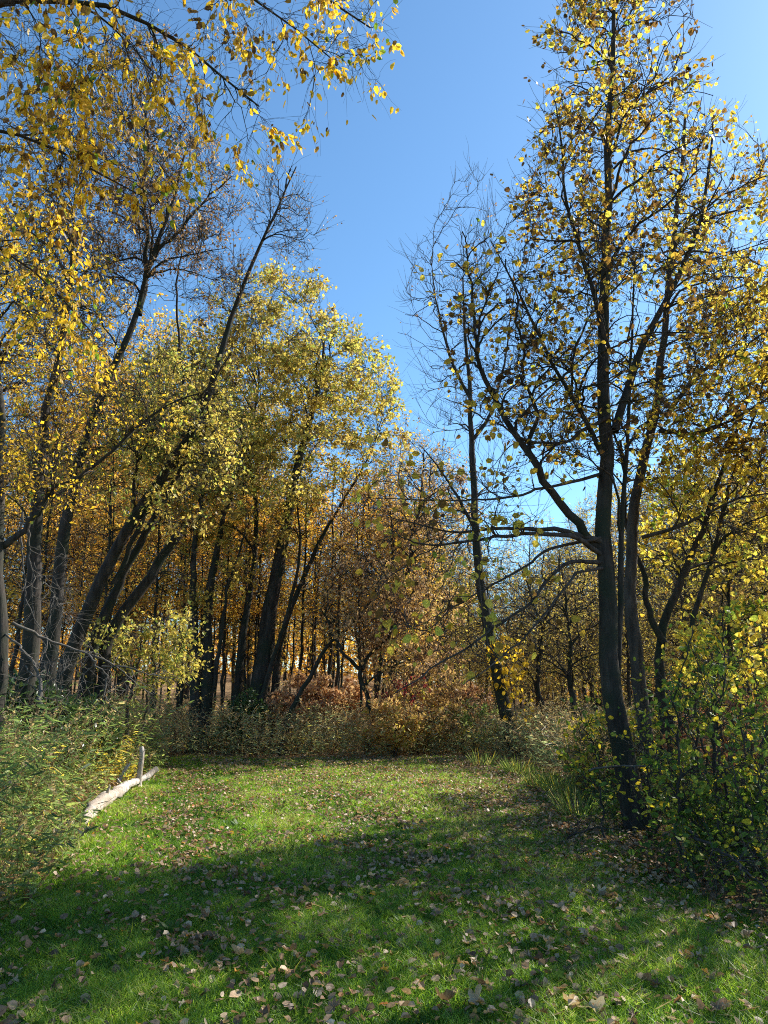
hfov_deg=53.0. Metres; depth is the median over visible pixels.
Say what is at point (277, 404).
tree
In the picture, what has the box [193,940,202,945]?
fallen leaf
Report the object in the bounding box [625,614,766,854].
shrub
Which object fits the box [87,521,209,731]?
broken tree
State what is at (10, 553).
tree
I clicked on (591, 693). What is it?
tree
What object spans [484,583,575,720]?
tree
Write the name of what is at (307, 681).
leaning tree
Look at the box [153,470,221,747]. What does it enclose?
tree
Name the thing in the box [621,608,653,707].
tree
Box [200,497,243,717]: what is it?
tree
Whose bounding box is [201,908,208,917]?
fallen leaf
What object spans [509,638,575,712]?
tree
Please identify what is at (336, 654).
tree
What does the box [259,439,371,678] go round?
tree
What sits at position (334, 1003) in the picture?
fallen leaf
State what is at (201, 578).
tree
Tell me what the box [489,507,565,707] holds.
tree
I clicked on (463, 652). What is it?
tree
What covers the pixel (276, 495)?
tree
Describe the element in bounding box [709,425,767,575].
tree
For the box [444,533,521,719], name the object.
tree
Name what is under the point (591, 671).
tree
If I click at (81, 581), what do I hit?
tree
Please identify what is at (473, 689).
shrub
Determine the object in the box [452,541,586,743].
tree
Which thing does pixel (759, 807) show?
shrub
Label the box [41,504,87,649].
tree
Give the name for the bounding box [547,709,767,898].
undergrowth
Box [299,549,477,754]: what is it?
oak tree
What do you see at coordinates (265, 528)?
tree
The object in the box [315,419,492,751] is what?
oak tree
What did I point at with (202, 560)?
tree
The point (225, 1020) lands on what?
fallen leaf
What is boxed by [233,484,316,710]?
tree
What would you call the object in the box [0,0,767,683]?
sky
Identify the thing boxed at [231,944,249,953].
fallen leaf
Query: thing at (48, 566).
tree
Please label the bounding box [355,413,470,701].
tree
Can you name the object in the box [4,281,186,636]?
tree
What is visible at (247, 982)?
fallen leaf
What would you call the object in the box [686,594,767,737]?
shrub
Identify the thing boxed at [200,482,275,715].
tree
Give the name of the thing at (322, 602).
tree
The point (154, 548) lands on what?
tree
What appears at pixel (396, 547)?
tree
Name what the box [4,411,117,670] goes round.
tree
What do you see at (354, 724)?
dry grass
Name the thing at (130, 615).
tree
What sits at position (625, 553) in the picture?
tree
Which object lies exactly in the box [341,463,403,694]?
tree
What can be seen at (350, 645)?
tree
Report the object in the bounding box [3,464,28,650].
tree
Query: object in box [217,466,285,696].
tree
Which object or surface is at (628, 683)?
tree
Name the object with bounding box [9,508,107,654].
dead branch
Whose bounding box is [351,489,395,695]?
tree
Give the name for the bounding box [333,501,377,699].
tree
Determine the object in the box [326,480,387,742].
tree
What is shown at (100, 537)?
tree
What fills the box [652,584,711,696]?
tree
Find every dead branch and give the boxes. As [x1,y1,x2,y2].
[0,633,88,740]
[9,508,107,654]
[9,621,198,732]
[548,782,643,854]
[588,727,711,797]
[687,777,767,905]
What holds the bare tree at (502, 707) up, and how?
on the ground at (228, 695)
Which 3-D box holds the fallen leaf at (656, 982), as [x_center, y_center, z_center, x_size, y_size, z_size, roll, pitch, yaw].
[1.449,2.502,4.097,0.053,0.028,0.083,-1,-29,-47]
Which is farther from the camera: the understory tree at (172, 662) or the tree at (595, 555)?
the tree at (595, 555)
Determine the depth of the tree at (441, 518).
34.65 m
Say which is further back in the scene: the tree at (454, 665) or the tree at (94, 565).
the tree at (454, 665)
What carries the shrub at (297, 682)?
on the ground at (228, 695)
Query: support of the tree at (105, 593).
on the ground at (228, 695)
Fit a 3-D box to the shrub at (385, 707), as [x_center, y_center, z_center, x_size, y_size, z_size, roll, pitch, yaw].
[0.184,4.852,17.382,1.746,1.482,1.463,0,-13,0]
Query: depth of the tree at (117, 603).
27.74 m
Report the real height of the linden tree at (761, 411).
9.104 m
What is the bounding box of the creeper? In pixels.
[485,629,534,754]
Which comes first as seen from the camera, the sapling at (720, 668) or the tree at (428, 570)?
the sapling at (720, 668)
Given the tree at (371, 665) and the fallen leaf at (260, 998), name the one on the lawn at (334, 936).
the fallen leaf at (260, 998)
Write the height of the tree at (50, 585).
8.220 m
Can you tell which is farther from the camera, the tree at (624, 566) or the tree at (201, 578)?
the tree at (624, 566)
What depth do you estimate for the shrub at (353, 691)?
20.09 m
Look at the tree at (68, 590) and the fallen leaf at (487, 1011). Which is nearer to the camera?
the fallen leaf at (487, 1011)
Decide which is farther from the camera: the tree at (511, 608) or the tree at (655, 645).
the tree at (511, 608)
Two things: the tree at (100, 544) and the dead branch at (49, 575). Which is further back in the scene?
the tree at (100, 544)
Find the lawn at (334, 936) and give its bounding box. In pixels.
[2,760,767,1023]
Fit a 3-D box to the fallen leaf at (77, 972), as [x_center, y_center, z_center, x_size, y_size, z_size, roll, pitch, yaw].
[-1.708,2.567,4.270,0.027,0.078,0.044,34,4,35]
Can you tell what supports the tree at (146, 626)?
on the ground at (228, 695)
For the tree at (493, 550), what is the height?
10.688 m
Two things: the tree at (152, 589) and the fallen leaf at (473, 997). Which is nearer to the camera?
the fallen leaf at (473, 997)
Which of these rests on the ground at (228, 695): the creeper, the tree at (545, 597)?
the tree at (545, 597)
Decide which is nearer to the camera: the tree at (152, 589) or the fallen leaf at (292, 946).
the fallen leaf at (292, 946)
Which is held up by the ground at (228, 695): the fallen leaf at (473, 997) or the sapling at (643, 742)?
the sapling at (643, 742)
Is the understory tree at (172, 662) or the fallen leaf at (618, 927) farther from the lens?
the understory tree at (172, 662)
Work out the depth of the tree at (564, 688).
23.65 m
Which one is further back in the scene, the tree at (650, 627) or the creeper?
the tree at (650, 627)
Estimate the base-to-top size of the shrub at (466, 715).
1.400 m
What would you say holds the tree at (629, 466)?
on the ground at (228, 695)
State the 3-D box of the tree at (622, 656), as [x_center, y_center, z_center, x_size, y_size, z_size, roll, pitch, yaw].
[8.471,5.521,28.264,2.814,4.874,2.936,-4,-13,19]
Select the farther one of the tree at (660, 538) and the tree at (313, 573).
the tree at (660, 538)
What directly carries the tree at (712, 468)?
on the ground at (228, 695)
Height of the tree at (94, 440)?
17.146 m
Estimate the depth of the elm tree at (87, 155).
6.23 m
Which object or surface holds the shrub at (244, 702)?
on the ground at (228, 695)
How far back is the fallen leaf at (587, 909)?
5.40 m
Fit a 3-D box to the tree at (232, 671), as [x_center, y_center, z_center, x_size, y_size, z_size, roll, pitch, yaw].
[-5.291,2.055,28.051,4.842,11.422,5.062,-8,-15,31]
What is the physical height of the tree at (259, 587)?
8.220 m
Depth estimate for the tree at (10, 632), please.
25.48 m
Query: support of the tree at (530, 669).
on the ground at (228, 695)
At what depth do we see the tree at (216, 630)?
25.04 m
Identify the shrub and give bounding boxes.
[215,684,269,753]
[264,669,344,745]
[307,676,381,743]
[354,694,429,756]
[366,681,469,754]
[376,675,433,752]
[417,678,494,747]
[430,698,503,754]
[553,710,634,796]
[568,691,682,778]
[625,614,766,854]
[655,675,767,832]
[655,738,767,881]
[656,635,767,875]
[661,594,767,804]
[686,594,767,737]
[709,703,767,881]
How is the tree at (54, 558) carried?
on the ground at (228, 695)
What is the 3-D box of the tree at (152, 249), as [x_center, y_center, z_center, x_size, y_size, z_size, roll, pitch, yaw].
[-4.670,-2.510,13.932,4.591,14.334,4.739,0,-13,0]
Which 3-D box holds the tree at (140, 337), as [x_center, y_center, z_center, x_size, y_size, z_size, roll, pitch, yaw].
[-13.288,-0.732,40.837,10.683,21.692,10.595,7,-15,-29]
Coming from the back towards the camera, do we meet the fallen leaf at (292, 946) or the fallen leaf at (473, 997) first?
the fallen leaf at (292, 946)
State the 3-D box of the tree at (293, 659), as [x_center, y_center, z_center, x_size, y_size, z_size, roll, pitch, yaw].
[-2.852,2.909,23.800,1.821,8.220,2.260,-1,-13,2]
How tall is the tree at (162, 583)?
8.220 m
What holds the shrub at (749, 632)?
on the ground at (228, 695)
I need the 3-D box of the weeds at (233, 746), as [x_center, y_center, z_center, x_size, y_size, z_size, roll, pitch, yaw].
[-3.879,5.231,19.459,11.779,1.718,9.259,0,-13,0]
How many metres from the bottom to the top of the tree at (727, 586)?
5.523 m
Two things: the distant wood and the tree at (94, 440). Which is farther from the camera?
the distant wood
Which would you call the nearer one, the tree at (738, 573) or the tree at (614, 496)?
the tree at (738, 573)
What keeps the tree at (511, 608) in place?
on the ground at (228, 695)
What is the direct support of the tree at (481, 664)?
on the ground at (228, 695)
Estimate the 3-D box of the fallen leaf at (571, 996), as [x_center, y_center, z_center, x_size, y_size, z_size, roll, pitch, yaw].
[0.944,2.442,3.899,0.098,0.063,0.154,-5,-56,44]
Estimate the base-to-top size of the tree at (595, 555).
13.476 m
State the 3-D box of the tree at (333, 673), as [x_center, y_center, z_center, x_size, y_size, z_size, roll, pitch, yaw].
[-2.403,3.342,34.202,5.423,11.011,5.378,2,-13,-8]
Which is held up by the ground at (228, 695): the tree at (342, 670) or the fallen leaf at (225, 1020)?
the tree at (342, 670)
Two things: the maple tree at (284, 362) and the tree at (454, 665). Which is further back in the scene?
the tree at (454, 665)
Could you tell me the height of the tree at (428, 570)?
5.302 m
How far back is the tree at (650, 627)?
33.45 m
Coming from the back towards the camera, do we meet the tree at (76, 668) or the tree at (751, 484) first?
the tree at (751, 484)
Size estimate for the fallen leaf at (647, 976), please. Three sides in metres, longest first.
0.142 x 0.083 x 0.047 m
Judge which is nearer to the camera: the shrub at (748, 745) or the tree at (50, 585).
the shrub at (748, 745)
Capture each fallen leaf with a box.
[49,949,59,956]
[71,968,79,980]
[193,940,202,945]
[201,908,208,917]
[208,931,216,939]
[220,1016,228,1022]
[226,904,234,912]
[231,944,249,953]
[242,977,249,985]
[255,993,265,1002]
[282,943,296,950]
[328,997,341,1011]
[348,1005,362,1016]
[435,987,454,999]
[462,935,472,943]
[468,984,483,1009]
[483,1005,493,1014]
[531,977,542,987]
[536,918,545,924]
[540,1007,548,1013]
[563,993,579,1002]
[581,906,592,914]
[581,996,604,1014]
[582,928,592,936]
[597,884,605,894]
[614,922,623,930]
[626,1008,638,1017]
[636,972,652,983]
[650,978,663,985]
[657,916,670,922]
[678,946,692,958]
[710,1000,721,1009]
[721,1002,730,1009]
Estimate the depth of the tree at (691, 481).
55.77 m
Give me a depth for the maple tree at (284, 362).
21.07 m
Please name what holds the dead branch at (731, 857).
on the ground at (228, 695)
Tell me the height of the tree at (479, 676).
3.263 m
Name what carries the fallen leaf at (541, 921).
on the lawn at (334, 936)
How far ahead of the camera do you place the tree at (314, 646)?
25.02 m
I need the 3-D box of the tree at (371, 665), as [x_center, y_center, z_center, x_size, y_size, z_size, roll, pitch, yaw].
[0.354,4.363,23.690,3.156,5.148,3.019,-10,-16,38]
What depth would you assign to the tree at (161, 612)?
27.38 m
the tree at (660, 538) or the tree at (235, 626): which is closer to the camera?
the tree at (235, 626)
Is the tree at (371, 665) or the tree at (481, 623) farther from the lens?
the tree at (481, 623)
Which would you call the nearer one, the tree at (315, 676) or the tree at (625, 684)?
the tree at (625, 684)
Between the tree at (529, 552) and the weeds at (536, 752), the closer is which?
the weeds at (536, 752)
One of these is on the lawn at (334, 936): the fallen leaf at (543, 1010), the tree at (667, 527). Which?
the fallen leaf at (543, 1010)
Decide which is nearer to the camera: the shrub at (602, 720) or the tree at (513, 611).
the shrub at (602, 720)
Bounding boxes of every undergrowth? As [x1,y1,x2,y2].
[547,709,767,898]
[561,768,767,916]
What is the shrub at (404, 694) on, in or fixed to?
on the ground at (228, 695)
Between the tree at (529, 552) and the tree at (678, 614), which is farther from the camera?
the tree at (529, 552)
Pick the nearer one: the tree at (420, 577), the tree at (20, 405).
the tree at (420, 577)
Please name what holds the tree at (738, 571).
on the ground at (228, 695)
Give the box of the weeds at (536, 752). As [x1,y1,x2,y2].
[409,698,767,793]
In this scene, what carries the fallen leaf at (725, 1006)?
on the lawn at (334, 936)
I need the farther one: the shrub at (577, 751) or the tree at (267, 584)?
the tree at (267, 584)
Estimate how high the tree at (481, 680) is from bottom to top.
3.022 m
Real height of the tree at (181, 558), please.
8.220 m
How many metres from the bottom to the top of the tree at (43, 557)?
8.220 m
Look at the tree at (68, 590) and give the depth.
27.91 m
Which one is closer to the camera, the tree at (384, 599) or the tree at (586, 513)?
the tree at (384, 599)
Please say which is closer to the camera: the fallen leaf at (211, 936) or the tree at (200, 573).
the fallen leaf at (211, 936)
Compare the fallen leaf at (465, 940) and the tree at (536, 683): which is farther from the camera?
the tree at (536, 683)
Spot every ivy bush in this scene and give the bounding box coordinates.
[2,668,83,776]
[33,683,131,781]
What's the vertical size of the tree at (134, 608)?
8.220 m
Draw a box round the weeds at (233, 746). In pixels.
[67,690,455,759]
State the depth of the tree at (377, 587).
22.52 m
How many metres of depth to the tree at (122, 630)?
24.12 m
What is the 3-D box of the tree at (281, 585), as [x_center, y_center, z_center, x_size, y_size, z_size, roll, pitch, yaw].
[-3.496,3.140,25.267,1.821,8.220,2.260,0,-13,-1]
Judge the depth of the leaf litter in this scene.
6.62 m
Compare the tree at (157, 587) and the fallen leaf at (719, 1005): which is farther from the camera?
the tree at (157, 587)
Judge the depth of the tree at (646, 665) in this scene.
40.37 m
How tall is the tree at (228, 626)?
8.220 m
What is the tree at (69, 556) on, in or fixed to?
on the ground at (228, 695)
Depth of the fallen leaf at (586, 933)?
4.91 m
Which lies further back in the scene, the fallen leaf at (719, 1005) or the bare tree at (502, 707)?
the bare tree at (502, 707)
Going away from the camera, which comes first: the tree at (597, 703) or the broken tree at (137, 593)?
the broken tree at (137, 593)
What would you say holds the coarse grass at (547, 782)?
on the lawn at (334, 936)
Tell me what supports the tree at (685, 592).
on the ground at (228, 695)
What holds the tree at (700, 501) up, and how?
on the ground at (228, 695)
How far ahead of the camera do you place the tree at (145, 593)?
25.46 m
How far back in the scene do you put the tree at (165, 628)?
33.12 m
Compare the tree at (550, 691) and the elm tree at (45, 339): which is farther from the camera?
the tree at (550, 691)
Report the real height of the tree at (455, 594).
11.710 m
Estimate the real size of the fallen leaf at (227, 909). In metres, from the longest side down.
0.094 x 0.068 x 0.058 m
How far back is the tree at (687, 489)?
56.88 m
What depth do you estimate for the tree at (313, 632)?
23.37 m
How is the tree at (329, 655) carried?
on the ground at (228, 695)
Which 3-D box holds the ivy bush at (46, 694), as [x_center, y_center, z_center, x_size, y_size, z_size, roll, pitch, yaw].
[-5.450,3.229,11.140,2.024,1.907,1.716,0,-13,0]
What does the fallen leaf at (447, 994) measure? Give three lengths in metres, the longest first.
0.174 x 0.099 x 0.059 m
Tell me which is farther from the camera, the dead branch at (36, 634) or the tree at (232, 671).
the tree at (232, 671)
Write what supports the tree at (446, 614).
on the ground at (228, 695)
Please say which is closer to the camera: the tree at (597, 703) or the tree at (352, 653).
the tree at (352, 653)
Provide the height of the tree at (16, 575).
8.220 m
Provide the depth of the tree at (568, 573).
54.33 m
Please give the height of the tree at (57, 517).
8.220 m
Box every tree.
[0,0,404,392]
[0,89,198,805]
[0,219,122,768]
[0,312,76,604]
[0,335,40,546]
[2,325,131,652]
[3,1,261,768]
[3,403,90,699]
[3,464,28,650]
[3,490,49,666]
[3,491,50,653]
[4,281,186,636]
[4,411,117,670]
[4,494,26,650]
[5,442,119,691]
[5,460,67,655]
[6,353,162,683]
[6,506,59,667]
[9,328,159,698]
[13,506,55,642]
[19,490,87,653]
[22,292,206,683]
[28,458,104,651]
[39,508,64,671]
[39,508,81,665]
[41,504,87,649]
[46,306,207,697]
[46,499,88,668]
[48,140,341,732]
[48,472,116,696]
[50,519,83,649]
[57,434,170,673]
[64,488,171,700]
[64,503,108,696]
[66,460,176,709]
[67,468,134,700]
[73,502,136,689]
[77,458,148,673]
[77,595,215,773]
[78,499,133,699]
[81,402,226,667]
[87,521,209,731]
[93,307,290,698]
[99,500,148,702]
[101,484,157,700]
[111,251,419,750]
[111,465,229,733]
[112,511,153,698]
[114,372,285,752]
[118,519,149,697]
[119,505,167,701]
[123,482,182,703]
[123,492,227,732]
[135,472,198,714]
[135,522,162,706]
[139,524,179,713]
[144,468,245,740]
[149,529,182,708]
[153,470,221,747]
[168,340,333,696]
[168,378,284,664]
[175,482,272,737]
[177,424,300,702]
[181,503,218,658]
[183,525,220,652]
[186,373,319,694]
[187,496,231,677]
[189,502,240,719]
[198,504,251,698]
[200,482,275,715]
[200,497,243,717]
[207,523,314,694]
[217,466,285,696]
[218,506,253,667]
[227,479,301,666]
[228,494,288,698]
[229,473,279,672]
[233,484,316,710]
[239,515,271,651]
[243,463,352,744]
[258,497,300,670]
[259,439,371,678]
[268,523,309,686]
[269,484,318,734]
[272,489,345,676]
[276,538,407,755]
[278,473,376,687]
[281,460,386,746]
[281,479,342,736]
[289,501,335,665]
[289,508,372,689]
[290,459,366,742]
[297,582,312,689]
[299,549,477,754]
[307,506,342,674]
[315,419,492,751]
[316,500,359,690]
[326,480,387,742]
[327,456,404,750]
[331,0,767,837]
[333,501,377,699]
[337,473,383,673]
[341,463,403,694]
[345,579,443,699]
[349,487,401,699]
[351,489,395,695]
[354,474,449,673]
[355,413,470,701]
[365,489,409,676]
[367,490,422,671]
[369,490,424,690]
[370,486,455,704]
[377,436,482,714]
[388,135,552,758]
[396,535,445,703]
[399,469,488,709]
[399,596,441,698]
[399,606,465,691]
[400,529,455,687]
[405,554,460,750]
[418,538,445,641]
[426,542,465,687]
[431,499,507,702]
[431,622,481,693]
[435,623,479,685]
[435,638,510,712]
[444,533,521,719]
[447,550,486,694]
[447,562,499,702]
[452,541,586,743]
[454,577,505,699]
[457,650,514,699]
[458,566,503,671]
[461,630,489,704]
[468,642,527,717]
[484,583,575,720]
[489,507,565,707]
[489,555,526,703]
[496,554,645,727]
[496,580,534,688]
[499,562,543,704]
[504,509,583,713]
[504,634,534,711]
[507,632,543,714]
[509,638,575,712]
[516,569,598,710]
[518,538,624,711]
[522,655,581,717]
[523,557,572,706]
[528,643,600,713]
[530,524,598,715]
[535,548,628,717]
[537,518,597,705]
[538,532,594,694]
[556,485,647,656]
[559,622,600,694]
[561,499,649,705]
[565,522,678,724]
[571,473,657,691]
[578,614,601,710]
[580,608,648,700]
[584,505,669,708]
[591,274,767,795]
[596,456,705,703]
[597,595,673,706]
[612,98,767,811]
[612,508,664,700]
[615,487,759,723]
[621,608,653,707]
[622,587,681,694]
[622,594,657,710]
[624,498,731,731]
[636,576,686,709]
[637,467,722,708]
[637,471,720,695]
[637,481,767,744]
[645,436,746,602]
[649,580,691,699]
[652,435,764,607]
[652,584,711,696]
[655,445,756,688]
[655,490,767,719]
[668,477,767,699]
[674,577,765,691]
[675,452,767,694]
[681,487,767,707]
[694,474,767,687]
[694,491,767,669]
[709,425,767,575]
[712,200,767,474]
[725,434,767,602]
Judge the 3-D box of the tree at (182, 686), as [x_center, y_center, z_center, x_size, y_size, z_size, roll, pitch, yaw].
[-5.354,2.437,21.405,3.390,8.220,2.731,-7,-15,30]
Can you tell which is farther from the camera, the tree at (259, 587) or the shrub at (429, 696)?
the tree at (259, 587)
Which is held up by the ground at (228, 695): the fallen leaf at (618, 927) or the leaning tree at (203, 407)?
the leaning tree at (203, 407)
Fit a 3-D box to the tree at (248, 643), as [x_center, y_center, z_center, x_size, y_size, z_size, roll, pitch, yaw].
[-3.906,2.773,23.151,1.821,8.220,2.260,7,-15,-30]
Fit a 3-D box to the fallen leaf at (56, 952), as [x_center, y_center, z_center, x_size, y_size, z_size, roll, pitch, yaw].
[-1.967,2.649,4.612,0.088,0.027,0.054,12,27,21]
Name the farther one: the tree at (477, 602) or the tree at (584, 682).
the tree at (477, 602)
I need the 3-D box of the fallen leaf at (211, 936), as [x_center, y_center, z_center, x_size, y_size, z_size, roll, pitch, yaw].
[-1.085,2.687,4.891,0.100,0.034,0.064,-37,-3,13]
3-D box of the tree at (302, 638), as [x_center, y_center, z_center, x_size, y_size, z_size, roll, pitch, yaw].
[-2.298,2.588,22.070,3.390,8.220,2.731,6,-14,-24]
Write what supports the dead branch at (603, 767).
attached to the sapling at (643, 742)
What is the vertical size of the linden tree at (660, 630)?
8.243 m
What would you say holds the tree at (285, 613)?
on the ground at (228, 695)
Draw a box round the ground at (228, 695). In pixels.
[0,671,767,925]
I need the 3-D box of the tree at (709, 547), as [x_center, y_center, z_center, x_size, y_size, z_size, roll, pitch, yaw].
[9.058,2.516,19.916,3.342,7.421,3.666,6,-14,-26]
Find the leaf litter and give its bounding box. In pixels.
[0,706,767,1023]
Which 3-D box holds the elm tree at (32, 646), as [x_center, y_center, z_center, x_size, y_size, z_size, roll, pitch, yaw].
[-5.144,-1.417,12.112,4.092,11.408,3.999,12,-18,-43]
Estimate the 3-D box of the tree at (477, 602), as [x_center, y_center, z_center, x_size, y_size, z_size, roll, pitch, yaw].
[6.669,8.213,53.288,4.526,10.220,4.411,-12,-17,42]
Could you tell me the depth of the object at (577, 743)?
11.93 m
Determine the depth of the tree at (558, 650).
25.35 m
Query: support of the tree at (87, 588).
on the ground at (228, 695)
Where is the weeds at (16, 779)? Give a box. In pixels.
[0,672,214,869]
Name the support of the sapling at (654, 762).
on the ground at (228, 695)
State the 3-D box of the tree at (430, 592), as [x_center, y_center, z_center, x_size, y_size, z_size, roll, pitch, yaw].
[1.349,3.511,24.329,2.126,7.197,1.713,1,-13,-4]
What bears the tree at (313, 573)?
on the ground at (228, 695)
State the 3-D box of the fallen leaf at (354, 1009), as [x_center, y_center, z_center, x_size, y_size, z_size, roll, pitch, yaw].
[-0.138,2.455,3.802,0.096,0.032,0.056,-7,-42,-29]
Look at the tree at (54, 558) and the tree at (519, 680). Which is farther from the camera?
the tree at (519, 680)
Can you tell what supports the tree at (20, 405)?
on the ground at (228, 695)
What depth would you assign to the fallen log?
11.02 m
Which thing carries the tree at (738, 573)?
on the ground at (228, 695)
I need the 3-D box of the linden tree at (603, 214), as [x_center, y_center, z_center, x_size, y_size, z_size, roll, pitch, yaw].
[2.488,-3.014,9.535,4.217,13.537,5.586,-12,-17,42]
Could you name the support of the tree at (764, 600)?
on the ground at (228, 695)
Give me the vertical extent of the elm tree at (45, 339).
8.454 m
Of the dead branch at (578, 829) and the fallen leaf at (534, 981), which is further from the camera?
the dead branch at (578, 829)
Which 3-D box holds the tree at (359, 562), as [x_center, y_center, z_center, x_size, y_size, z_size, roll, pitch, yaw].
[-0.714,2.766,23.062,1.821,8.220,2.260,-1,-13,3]
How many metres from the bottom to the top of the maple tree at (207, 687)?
9.866 m
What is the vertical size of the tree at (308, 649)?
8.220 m
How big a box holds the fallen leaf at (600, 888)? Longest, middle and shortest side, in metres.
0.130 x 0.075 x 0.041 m
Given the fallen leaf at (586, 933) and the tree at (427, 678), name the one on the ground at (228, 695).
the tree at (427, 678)
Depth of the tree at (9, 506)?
21.08 m
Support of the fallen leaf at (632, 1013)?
on the lawn at (334, 936)
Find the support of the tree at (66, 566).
on the ground at (228, 695)
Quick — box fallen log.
[78,746,158,826]
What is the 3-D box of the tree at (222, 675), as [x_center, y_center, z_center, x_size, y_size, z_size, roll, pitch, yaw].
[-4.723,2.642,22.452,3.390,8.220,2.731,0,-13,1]
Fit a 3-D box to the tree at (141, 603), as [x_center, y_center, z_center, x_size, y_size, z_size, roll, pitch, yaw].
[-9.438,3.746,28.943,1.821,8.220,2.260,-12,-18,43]
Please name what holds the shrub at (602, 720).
on the ground at (228, 695)
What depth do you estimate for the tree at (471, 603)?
30.92 m
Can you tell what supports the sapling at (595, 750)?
on the ground at (228, 695)
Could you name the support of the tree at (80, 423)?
on the ground at (228, 695)
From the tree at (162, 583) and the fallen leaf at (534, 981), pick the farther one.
the tree at (162, 583)
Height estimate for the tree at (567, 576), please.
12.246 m
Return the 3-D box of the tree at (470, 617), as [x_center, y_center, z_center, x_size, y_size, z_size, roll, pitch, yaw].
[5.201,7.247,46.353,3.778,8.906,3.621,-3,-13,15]
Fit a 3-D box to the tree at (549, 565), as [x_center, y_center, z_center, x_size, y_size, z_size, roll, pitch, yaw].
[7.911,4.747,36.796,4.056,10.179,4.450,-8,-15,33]
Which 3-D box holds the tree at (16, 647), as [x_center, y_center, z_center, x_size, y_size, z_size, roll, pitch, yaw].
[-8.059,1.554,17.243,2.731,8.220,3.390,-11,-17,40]
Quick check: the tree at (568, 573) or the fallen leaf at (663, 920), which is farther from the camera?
the tree at (568, 573)
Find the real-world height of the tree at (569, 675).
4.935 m
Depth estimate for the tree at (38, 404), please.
34.84 m
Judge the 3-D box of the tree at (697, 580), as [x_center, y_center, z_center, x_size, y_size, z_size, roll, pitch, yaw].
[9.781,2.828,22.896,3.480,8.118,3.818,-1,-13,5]
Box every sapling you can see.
[554,690,641,838]
[614,686,688,843]
[629,625,738,881]
[661,595,767,862]
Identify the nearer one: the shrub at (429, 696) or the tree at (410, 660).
the shrub at (429, 696)
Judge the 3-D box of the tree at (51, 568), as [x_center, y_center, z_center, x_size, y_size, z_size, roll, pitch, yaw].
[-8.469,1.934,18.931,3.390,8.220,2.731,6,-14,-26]
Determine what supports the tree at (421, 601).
on the ground at (228, 695)
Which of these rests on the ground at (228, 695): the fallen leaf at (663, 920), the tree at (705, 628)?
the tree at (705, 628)
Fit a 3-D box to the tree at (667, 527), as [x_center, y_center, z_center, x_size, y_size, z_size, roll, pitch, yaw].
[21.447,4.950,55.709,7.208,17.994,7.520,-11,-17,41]
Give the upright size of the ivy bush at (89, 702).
1.705 m
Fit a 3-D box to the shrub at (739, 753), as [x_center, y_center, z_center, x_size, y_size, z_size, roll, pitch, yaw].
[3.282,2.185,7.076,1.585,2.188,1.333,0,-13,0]
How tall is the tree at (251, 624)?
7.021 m
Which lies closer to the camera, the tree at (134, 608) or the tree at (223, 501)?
the tree at (134, 608)
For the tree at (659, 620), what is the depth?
40.14 m
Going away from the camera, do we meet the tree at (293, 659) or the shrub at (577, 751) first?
the shrub at (577, 751)
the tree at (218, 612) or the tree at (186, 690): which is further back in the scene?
the tree at (186, 690)
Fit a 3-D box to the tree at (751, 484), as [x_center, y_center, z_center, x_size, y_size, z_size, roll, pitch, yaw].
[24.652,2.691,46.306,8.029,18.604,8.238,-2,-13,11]
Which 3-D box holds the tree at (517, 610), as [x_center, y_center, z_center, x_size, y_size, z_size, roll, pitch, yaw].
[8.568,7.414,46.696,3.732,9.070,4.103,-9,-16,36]
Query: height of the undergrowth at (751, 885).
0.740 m
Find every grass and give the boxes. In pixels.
[100,682,653,760]
[465,749,606,815]
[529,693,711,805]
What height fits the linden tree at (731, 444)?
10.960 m
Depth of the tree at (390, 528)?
21.05 m
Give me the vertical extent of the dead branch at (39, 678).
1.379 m
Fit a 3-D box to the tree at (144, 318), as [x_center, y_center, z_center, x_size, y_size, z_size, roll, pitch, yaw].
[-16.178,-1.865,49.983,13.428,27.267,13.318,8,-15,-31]
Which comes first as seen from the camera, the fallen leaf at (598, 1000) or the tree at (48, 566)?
the fallen leaf at (598, 1000)
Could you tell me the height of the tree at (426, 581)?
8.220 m
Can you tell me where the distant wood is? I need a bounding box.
[6,581,760,701]
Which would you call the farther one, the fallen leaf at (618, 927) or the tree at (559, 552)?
the tree at (559, 552)
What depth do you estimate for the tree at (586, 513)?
35.55 m
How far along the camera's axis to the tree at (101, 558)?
22.19 m
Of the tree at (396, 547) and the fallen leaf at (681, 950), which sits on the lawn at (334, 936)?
the fallen leaf at (681, 950)
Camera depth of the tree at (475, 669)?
39.66 m
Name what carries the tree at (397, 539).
on the ground at (228, 695)
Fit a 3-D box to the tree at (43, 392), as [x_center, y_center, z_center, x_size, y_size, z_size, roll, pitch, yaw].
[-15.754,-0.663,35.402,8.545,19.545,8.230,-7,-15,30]
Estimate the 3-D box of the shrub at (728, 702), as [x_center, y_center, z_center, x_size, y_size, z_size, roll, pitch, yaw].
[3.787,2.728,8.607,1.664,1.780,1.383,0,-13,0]

